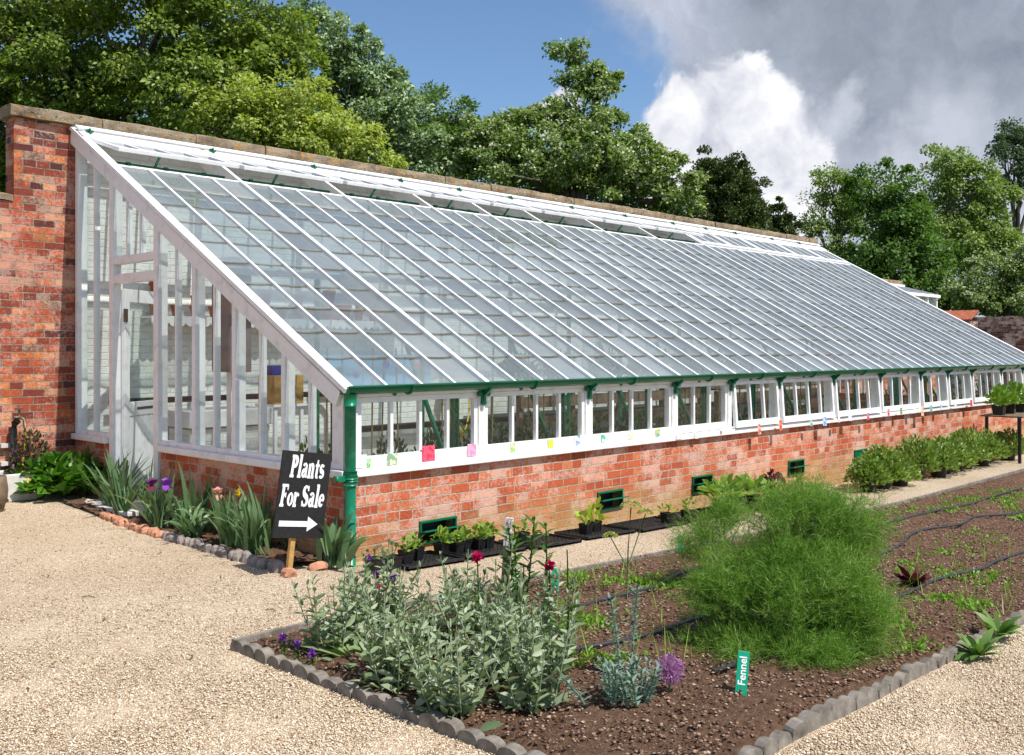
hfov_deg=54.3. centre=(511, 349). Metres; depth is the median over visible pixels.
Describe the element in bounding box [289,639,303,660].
toadflax
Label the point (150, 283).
plant pot
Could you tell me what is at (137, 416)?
door
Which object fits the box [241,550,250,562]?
edging stone
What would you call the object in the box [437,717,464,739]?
edging tile
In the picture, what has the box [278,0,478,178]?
whitebeam
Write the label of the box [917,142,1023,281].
ash tree
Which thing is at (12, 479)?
planting trough
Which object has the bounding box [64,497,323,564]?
flower bed soil
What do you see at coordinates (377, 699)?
edging tile
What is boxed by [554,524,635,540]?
plastic tray
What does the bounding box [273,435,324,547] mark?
plant
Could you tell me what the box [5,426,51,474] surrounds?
purple shrub
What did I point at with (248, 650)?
edging tile
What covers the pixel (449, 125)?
oak tree
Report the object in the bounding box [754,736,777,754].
edging tile
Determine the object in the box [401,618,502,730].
rose campion
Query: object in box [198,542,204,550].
edging stone
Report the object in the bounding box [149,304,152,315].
plant pot
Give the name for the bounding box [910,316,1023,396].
boundary wall
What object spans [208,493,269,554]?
iris plant
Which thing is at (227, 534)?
iris plant
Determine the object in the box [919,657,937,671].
edging tile
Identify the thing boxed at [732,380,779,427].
window
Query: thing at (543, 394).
bamboo cane
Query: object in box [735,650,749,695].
plant label
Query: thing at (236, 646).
edging tile
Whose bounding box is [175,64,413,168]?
lime tree
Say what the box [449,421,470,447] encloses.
tomato plant
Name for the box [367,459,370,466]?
seed packet
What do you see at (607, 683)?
rue plant
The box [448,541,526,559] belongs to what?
plastic tray
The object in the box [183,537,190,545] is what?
edging stone
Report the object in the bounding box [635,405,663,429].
tomato plant
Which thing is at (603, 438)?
seed packet
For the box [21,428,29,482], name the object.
hose
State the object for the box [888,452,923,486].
potted shrub
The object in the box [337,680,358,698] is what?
edging tile
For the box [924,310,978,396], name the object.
tiled outbuilding
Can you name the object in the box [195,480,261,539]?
iris plant
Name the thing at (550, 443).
seed packet
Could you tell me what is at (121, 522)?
edging brick
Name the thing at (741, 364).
staging plant
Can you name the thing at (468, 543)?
potted seedling
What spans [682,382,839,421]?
timber staging
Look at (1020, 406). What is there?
potted seedling
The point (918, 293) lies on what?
greenhouse
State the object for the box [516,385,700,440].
timber staging
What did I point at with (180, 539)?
edging stone
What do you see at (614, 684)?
rue plant
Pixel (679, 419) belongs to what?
tomato plant
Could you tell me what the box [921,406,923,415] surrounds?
seed packet
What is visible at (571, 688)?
rue plant
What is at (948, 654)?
edging tile
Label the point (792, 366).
staging plant
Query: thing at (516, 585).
tall weed
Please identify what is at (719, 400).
bamboo cane
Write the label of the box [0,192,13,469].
garden wall
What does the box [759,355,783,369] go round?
staging plant
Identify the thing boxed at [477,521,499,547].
potted seedling
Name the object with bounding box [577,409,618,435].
tomato plant
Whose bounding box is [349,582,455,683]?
rose campion
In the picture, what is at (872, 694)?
edging tile
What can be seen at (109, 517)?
edging brick
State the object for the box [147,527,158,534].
edging brick
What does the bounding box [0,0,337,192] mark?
lime tree
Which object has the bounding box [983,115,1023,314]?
pine tree
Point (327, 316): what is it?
plant pot
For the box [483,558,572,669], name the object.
rose campion
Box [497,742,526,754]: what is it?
edging tile
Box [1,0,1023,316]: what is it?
sky
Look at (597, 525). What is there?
potted seedling
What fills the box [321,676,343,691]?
edging tile
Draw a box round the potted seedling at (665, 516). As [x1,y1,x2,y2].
[656,503,678,522]
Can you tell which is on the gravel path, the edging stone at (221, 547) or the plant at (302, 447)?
the edging stone at (221, 547)
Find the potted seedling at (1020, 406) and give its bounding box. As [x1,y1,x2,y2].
[1015,382,1023,411]
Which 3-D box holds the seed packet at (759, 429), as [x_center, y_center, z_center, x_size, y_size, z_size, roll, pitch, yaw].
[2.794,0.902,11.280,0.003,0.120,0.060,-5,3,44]
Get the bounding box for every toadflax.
[278,633,288,655]
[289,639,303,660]
[365,554,373,594]
[372,570,379,607]
[389,573,397,617]
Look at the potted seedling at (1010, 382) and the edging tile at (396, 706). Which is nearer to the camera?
the edging tile at (396, 706)
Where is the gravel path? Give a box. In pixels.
[0,454,1023,754]
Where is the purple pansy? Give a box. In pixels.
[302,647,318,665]
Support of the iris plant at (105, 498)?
on the flower bed soil
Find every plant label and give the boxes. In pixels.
[551,568,558,589]
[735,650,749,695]
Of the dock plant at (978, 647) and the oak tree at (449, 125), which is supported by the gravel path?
the dock plant at (978, 647)
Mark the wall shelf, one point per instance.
(362, 325)
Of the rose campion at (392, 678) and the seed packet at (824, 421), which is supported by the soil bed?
the rose campion at (392, 678)
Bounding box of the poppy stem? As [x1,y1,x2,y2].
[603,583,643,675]
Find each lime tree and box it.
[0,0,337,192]
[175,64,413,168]
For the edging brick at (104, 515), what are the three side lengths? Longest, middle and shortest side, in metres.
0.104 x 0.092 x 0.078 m
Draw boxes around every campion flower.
[470,550,484,631]
[541,559,556,630]
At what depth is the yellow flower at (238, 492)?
7.47 m
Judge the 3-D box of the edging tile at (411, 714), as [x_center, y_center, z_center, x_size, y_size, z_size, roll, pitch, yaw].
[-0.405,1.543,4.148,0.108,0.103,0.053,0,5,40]
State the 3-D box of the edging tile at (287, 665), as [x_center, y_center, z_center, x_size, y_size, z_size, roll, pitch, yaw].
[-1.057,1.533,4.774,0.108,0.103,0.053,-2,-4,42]
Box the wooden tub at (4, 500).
[0,474,8,511]
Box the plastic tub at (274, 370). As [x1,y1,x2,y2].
[267,365,280,375]
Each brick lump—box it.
[280,567,296,577]
[307,561,327,570]
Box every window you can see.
[358,392,477,456]
[485,388,584,444]
[590,384,670,434]
[676,382,726,432]
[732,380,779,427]
[779,377,834,422]
[834,375,881,416]
[880,373,920,411]
[920,372,948,407]
[947,371,972,404]
[971,370,1000,402]
[1001,369,1022,393]
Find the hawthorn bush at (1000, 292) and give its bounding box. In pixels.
[936,241,1023,316]
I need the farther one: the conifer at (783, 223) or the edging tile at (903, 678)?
the conifer at (783, 223)
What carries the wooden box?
on the stand
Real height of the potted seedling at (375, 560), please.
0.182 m
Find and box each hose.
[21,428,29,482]
[452,511,1023,677]
[531,487,1023,622]
[711,550,1023,673]
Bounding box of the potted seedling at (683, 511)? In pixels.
[680,496,693,518]
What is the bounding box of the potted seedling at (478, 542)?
[470,522,490,549]
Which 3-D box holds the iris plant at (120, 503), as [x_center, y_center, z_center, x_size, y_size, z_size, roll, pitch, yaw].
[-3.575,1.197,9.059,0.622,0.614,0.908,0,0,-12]
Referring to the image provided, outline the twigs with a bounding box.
[27,552,275,691]
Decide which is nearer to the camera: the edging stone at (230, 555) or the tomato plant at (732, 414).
the edging stone at (230, 555)
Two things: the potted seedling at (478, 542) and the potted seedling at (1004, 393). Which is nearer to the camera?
the potted seedling at (478, 542)
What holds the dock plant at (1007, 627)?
on the gravel path
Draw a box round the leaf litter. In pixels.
[1,538,310,745]
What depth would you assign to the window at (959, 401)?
15.95 m
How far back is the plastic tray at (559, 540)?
8.38 m
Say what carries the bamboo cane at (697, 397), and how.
on the greenhouse floor
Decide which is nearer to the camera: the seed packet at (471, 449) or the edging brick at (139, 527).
the seed packet at (471, 449)
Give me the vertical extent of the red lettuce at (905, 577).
0.169 m
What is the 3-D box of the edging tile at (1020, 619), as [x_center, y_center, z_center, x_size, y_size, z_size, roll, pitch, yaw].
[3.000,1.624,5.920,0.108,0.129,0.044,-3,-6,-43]
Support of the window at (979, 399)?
in the greenhouse at (445, 281)
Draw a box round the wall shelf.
[141,315,393,329]
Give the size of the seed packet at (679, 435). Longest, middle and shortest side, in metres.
0.100 x 0.080 x 0.002 m
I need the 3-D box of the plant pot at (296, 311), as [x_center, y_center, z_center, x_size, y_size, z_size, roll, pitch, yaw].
[-2.630,-0.448,12.300,0.161,0.167,0.166,0,0,44]
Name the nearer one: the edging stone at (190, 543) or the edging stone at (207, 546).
the edging stone at (207, 546)
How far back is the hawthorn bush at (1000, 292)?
33.58 m
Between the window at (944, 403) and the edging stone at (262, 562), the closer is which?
the edging stone at (262, 562)
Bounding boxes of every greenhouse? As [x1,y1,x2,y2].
[69,125,1023,566]
[852,283,940,394]
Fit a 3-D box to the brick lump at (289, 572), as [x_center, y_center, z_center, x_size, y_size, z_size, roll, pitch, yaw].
[-1.513,1.523,6.796,0.118,0.077,0.154,19,-20,-26]
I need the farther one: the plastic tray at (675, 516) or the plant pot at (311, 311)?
the plant pot at (311, 311)
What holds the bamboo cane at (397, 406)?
on the greenhouse floor
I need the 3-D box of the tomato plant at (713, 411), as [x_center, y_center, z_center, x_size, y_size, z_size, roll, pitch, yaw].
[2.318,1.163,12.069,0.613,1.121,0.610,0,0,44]
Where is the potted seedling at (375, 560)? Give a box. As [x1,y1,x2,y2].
[364,545,383,571]
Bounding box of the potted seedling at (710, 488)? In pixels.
[698,473,744,513]
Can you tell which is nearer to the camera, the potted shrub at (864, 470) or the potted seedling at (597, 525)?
the potted seedling at (597, 525)
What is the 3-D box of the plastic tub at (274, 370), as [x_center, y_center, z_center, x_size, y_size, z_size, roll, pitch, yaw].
[-2.091,0.299,8.927,0.130,0.312,0.200,0,0,44]
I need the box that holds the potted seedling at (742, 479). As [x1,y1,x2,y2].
[719,470,754,508]
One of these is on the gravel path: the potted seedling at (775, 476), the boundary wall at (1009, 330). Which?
the potted seedling at (775, 476)
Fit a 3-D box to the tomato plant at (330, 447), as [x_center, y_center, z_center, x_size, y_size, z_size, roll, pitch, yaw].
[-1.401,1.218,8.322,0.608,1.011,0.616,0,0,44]
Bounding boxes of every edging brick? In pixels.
[102,512,110,519]
[106,514,116,521]
[113,516,122,524]
[116,518,127,526]
[128,521,138,529]
[136,524,148,532]
[140,526,149,533]
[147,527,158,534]
[150,529,157,536]
[154,530,164,537]
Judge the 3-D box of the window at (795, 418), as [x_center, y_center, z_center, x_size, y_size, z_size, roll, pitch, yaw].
[3.637,0.615,12.286,0.042,0.515,1.322,-6,-4,44]
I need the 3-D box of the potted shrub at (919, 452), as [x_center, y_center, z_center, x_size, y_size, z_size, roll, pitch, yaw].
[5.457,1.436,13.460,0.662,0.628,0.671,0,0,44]
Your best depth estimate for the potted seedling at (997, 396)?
15.51 m
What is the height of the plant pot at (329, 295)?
0.173 m
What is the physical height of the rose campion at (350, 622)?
0.463 m
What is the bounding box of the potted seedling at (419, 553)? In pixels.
[408,531,426,560]
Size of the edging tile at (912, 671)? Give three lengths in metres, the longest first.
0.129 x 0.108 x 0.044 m
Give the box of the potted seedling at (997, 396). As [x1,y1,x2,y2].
[985,384,1012,414]
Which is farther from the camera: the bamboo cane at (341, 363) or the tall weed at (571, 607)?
the bamboo cane at (341, 363)
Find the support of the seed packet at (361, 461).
attached to the greenhouse at (445, 281)
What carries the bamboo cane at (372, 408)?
on the greenhouse floor
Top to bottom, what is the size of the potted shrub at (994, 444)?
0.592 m
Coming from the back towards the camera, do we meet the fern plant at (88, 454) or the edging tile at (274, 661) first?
the fern plant at (88, 454)
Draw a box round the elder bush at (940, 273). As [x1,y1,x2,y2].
[846,259,977,313]
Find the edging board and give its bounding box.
[232,468,1023,641]
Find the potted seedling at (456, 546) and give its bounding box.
[447,528,469,553]
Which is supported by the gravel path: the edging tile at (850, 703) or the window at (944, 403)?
the edging tile at (850, 703)
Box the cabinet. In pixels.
[212,262,250,447]
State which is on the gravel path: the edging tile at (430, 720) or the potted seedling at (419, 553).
the edging tile at (430, 720)
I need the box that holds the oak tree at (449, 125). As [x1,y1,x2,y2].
[409,80,498,184]
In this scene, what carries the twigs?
on the gravel path
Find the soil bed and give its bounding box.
[250,471,1023,754]
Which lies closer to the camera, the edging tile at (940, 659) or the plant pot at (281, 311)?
the edging tile at (940, 659)
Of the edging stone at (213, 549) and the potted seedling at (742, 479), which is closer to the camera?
the edging stone at (213, 549)
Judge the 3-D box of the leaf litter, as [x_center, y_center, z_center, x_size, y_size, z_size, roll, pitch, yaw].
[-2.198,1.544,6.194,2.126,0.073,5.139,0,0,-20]
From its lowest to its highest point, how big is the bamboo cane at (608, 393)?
1.730 m
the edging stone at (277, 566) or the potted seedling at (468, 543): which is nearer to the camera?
the edging stone at (277, 566)
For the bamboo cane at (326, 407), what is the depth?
7.89 m
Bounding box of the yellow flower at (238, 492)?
[234,488,241,548]
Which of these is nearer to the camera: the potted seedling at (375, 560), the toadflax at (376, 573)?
the toadflax at (376, 573)
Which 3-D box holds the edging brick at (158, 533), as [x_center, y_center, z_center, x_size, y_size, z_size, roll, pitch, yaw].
[-2.886,1.526,8.196,0.095,0.085,0.106,0,0,-38]
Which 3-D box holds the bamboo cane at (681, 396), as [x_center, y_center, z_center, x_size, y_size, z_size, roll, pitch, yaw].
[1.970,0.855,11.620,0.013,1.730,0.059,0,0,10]
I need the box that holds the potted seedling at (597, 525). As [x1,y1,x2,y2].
[587,496,610,530]
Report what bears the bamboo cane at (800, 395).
on the greenhouse floor
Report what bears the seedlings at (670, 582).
on the soil bed
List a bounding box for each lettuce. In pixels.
[892,564,931,586]
[1007,512,1023,520]
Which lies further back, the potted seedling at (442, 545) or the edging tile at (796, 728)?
the potted seedling at (442, 545)
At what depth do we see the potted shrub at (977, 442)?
14.56 m
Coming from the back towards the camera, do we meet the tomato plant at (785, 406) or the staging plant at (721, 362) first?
the staging plant at (721, 362)
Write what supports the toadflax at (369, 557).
on the soil bed
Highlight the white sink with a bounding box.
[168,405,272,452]
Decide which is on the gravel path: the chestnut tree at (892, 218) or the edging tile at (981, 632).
the edging tile at (981, 632)
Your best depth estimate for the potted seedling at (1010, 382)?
16.12 m
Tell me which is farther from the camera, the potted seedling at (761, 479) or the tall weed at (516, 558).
the potted seedling at (761, 479)
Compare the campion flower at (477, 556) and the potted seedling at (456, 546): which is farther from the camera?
the potted seedling at (456, 546)
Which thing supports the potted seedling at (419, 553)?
on the plastic tray at (430, 557)
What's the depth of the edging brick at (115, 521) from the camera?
8.74 m
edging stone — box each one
[162,531,168,539]
[165,531,175,540]
[172,533,180,542]
[177,534,184,544]
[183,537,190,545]
[188,538,195,546]
[193,538,202,548]
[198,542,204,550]
[203,542,211,552]
[211,545,217,553]
[216,544,226,555]
[221,549,229,557]
[228,550,234,559]
[232,549,243,561]
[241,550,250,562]
[247,554,255,564]
[250,556,259,566]
[256,557,269,568]
[267,561,273,570]
[271,559,284,572]
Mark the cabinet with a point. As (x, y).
(226, 335)
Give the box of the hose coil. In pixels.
[449,398,469,440]
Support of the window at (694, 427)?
in the greenhouse at (445, 281)
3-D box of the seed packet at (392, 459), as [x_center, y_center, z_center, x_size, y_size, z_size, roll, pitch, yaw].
[-0.906,0.832,7.562,0.002,0.085,0.100,-5,-7,44]
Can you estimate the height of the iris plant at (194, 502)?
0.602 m
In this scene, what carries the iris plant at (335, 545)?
on the gravel path
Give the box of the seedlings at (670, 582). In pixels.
[527,488,1023,671]
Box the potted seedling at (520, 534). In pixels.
[515,518,530,543]
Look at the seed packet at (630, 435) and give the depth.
9.71 m
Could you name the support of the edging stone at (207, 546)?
on the gravel path
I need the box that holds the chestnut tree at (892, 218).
[830,156,965,303]
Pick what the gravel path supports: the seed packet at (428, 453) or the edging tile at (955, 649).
the edging tile at (955, 649)
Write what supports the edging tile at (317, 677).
on the gravel path
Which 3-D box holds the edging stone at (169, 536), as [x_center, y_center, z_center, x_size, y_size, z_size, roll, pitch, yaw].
[-2.756,1.519,8.075,0.085,0.092,0.073,0,0,22]
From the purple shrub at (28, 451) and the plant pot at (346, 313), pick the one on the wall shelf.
the plant pot at (346, 313)
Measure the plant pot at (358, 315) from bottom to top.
0.130 m
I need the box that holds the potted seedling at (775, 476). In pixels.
[757,468,785,503]
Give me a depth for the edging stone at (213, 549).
7.55 m
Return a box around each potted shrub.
[843,453,894,492]
[854,444,913,488]
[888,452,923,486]
[892,432,943,479]
[920,441,960,477]
[924,434,975,473]
[948,426,991,468]
[951,440,978,470]
[966,427,1005,466]
[986,433,1012,462]
[993,427,1023,460]
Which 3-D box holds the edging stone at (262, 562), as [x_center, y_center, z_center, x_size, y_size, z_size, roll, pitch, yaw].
[-1.756,1.515,7.053,0.079,0.100,0.096,0,0,44]
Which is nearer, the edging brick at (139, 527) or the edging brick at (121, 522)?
the edging brick at (139, 527)
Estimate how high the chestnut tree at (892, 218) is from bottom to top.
9.254 m
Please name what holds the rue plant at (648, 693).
on the soil bed
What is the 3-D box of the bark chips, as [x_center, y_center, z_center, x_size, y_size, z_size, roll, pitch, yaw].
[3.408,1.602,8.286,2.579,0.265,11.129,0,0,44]
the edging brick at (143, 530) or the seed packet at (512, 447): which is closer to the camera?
the edging brick at (143, 530)
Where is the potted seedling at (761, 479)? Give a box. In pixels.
[734,472,774,509]
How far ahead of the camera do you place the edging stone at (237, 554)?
7.28 m
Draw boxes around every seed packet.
[356,454,366,467]
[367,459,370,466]
[387,454,397,464]
[422,445,434,460]
[467,444,475,455]
[510,443,514,451]
[548,439,553,447]
[575,436,579,444]
[601,435,605,441]
[628,431,633,438]
[676,431,681,439]
[757,424,760,434]
[823,417,826,425]
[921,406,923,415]
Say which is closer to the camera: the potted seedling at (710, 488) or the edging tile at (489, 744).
the edging tile at (489, 744)
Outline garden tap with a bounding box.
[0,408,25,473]
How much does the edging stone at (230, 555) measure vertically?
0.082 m
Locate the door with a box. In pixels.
[122,289,152,489]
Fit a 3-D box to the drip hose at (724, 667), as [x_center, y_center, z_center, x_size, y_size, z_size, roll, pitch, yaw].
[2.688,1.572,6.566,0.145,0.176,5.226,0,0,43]
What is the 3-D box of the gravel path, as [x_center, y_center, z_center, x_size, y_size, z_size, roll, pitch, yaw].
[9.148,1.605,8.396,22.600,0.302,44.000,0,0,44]
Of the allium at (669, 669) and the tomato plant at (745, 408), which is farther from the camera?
the tomato plant at (745, 408)
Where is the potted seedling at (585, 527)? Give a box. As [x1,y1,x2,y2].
[574,501,594,534]
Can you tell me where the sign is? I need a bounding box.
[272,450,331,567]
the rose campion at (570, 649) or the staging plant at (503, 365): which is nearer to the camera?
the rose campion at (570, 649)
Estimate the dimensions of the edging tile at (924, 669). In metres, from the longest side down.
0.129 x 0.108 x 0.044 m
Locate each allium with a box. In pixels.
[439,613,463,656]
[655,654,684,691]
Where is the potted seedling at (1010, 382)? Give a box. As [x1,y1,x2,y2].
[1006,380,1023,404]
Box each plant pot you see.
[148,281,152,291]
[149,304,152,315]
[170,305,174,315]
[208,306,211,316]
[277,308,287,318]
[292,308,302,317]
[308,309,313,316]
[322,290,335,303]
[323,304,336,319]
[337,305,351,319]
[354,311,362,320]
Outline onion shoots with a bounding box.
[557,528,1018,668]
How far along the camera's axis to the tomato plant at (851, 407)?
14.89 m
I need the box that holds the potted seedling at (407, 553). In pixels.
[397,535,416,563]
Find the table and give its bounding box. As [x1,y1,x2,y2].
[980,411,1023,463]
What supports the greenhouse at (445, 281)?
on the ground
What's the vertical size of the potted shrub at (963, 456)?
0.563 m
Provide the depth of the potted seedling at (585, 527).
8.80 m
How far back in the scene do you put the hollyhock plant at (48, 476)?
9.73 m
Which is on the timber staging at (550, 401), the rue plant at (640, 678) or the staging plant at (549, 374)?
the staging plant at (549, 374)
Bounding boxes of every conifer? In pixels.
[675,144,778,231]
[762,195,805,235]
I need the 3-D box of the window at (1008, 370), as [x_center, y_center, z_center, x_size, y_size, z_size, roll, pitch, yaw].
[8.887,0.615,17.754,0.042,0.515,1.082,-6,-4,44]
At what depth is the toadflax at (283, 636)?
4.90 m
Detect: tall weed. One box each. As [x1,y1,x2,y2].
[493,513,543,610]
[502,564,532,612]
[531,521,558,630]
[549,550,582,648]
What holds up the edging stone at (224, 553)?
on the gravel path
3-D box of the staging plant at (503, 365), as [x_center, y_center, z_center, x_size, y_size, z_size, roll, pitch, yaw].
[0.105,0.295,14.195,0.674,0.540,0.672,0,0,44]
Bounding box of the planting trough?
[0,470,36,501]
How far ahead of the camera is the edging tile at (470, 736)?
3.90 m
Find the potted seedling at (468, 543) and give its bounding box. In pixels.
[455,525,478,551]
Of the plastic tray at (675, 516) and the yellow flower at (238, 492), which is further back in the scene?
the plastic tray at (675, 516)
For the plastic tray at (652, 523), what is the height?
0.032 m
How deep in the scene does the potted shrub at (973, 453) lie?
14.27 m
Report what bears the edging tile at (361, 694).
on the gravel path
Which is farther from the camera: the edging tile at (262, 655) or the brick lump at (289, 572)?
the brick lump at (289, 572)
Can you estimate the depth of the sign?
6.86 m
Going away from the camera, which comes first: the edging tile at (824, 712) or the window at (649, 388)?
the edging tile at (824, 712)
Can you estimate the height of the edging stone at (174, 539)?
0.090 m
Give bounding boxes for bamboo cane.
[326,348,327,453]
[341,350,342,375]
[371,348,373,455]
[381,348,384,454]
[395,348,398,452]
[441,399,442,439]
[491,348,493,443]
[528,354,528,439]
[543,365,544,438]
[608,348,609,432]
[664,348,664,426]
[681,357,681,425]
[684,348,685,424]
[697,367,697,422]
[718,348,719,421]
[739,362,739,410]
[789,362,789,415]
[800,368,800,414]
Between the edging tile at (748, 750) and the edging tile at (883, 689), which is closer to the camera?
the edging tile at (748, 750)
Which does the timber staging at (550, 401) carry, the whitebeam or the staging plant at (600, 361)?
the staging plant at (600, 361)
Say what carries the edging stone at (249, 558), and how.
on the gravel path
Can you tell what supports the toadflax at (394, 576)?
on the soil bed
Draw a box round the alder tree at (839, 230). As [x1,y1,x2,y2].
[795,161,876,255]
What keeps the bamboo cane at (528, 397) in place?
on the greenhouse floor
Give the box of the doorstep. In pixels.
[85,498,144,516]
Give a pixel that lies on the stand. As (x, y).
(301, 420)
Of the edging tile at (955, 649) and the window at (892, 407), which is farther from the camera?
the window at (892, 407)
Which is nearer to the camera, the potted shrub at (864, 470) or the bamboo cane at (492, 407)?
the bamboo cane at (492, 407)
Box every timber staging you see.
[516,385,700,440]
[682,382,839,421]
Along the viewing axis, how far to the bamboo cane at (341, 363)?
8.14 m
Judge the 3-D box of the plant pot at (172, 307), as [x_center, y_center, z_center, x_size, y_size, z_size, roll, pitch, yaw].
[-3.745,-0.430,11.139,0.126,0.130,0.130,0,0,44]
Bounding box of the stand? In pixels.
[255,403,306,453]
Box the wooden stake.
[501,517,513,586]
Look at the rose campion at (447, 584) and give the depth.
4.95 m
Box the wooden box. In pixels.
[258,375,302,403]
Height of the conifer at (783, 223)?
6.920 m
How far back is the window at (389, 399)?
7.81 m
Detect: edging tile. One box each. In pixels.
[230,639,249,653]
[242,643,261,658]
[255,647,274,664]
[267,654,286,669]
[280,658,301,674]
[293,663,315,679]
[307,670,328,684]
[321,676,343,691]
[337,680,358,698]
[352,686,374,704]
[367,691,391,710]
[383,697,410,717]
[400,706,425,723]
[419,710,445,731]
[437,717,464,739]
[457,728,484,747]
[477,735,505,754]
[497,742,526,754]
[523,750,545,754]
[737,745,762,754]
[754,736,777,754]
[769,730,791,750]
[784,717,807,741]
[797,710,819,733]
[810,704,832,726]
[824,698,845,720]
[838,695,855,715]
[848,690,867,709]
[859,686,878,704]
[871,682,889,698]
[881,675,899,692]
[894,671,909,686]
[900,663,919,681]
[913,661,929,676]
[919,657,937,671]
[931,653,945,667]
[939,648,953,663]
[948,645,960,657]
[956,640,967,649]
[978,630,992,639]
[1010,612,1023,625]
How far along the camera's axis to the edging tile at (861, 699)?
4.36 m
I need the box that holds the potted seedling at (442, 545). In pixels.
[430,524,453,555]
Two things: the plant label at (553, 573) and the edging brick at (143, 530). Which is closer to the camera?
the plant label at (553, 573)
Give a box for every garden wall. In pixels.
[0,103,817,492]
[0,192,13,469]
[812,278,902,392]
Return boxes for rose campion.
[289,556,385,660]
[336,538,422,629]
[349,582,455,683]
[359,596,440,694]
[393,564,478,657]
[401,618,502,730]
[433,574,530,685]
[436,539,521,632]
[469,589,576,713]
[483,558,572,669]
[497,575,601,672]
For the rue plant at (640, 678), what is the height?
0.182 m
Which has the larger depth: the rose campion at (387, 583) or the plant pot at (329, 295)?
the plant pot at (329, 295)
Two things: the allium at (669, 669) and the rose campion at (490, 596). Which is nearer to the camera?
the allium at (669, 669)
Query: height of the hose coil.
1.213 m
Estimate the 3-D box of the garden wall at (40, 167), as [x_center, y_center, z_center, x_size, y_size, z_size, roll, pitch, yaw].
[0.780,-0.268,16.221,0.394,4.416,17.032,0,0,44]
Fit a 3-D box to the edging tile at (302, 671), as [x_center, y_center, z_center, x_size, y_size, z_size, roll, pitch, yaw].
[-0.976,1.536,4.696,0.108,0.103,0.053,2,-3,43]
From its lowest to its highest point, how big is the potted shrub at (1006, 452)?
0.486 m
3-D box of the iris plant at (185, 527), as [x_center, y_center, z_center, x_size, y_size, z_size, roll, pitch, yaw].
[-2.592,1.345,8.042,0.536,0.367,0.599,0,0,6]
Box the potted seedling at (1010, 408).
[1005,381,1023,413]
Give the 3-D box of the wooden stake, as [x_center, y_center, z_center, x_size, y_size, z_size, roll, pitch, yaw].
[-0.035,1.361,6.485,0.043,0.530,0.043,3,-3,21]
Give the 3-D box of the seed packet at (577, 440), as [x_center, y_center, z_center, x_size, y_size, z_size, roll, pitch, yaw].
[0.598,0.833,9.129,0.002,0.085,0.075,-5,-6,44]
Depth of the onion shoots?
6.06 m
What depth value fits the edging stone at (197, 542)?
7.73 m
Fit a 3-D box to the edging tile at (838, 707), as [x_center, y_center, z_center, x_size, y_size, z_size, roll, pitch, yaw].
[1.357,1.541,4.208,0.108,0.129,0.044,2,-2,-42]
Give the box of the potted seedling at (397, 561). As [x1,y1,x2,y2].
[383,541,402,569]
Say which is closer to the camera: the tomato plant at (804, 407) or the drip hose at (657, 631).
the drip hose at (657, 631)
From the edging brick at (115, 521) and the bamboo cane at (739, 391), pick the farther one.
the bamboo cane at (739, 391)
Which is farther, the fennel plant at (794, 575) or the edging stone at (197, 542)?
the edging stone at (197, 542)
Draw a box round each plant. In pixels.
[5,448,106,497]
[65,445,102,496]
[70,448,149,506]
[90,449,148,514]
[105,471,177,527]
[128,455,186,519]
[156,496,215,537]
[160,487,210,529]
[178,462,228,531]
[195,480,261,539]
[205,487,250,546]
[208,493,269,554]
[238,480,274,546]
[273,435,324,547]
[301,633,374,668]
[316,508,376,568]
[327,443,362,460]
[373,431,407,454]
[410,426,449,451]
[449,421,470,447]
[488,415,516,443]
[496,351,542,380]
[514,409,555,440]
[545,353,566,378]
[549,412,577,437]
[559,657,632,706]
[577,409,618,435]
[589,352,624,376]
[592,656,646,704]
[602,500,653,599]
[602,659,639,706]
[614,404,644,431]
[616,656,653,707]
[623,660,663,706]
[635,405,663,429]
[659,403,689,426]
[659,466,834,578]
[660,466,924,676]
[671,352,696,371]
[690,402,717,423]
[696,358,724,372]
[720,403,748,425]
[723,357,749,372]
[741,402,761,419]
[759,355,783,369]
[766,398,792,419]
[778,358,803,370]
[786,392,813,415]
[845,390,870,409]
[883,387,894,405]
[954,628,1002,660]
[972,608,1021,635]
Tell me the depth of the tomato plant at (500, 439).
9.55 m
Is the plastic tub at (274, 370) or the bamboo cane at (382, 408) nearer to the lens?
the bamboo cane at (382, 408)
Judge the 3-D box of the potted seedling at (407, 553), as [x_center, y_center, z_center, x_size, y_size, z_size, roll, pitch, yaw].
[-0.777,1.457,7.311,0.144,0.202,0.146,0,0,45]
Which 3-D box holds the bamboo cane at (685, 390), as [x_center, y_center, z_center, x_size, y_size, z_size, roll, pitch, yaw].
[1.977,0.855,11.399,0.014,1.730,0.027,0,0,-23]
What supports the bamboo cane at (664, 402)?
on the greenhouse floor
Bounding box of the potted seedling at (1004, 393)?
[982,382,1012,413]
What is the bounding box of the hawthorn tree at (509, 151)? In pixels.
[428,35,710,217]
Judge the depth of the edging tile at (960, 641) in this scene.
5.25 m
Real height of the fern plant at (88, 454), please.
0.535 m
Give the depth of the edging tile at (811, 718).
4.03 m
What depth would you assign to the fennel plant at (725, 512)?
6.61 m
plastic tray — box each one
[382,550,465,570]
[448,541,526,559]
[498,533,581,549]
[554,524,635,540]
[607,516,688,532]
[658,508,715,522]
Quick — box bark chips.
[255,479,1023,754]

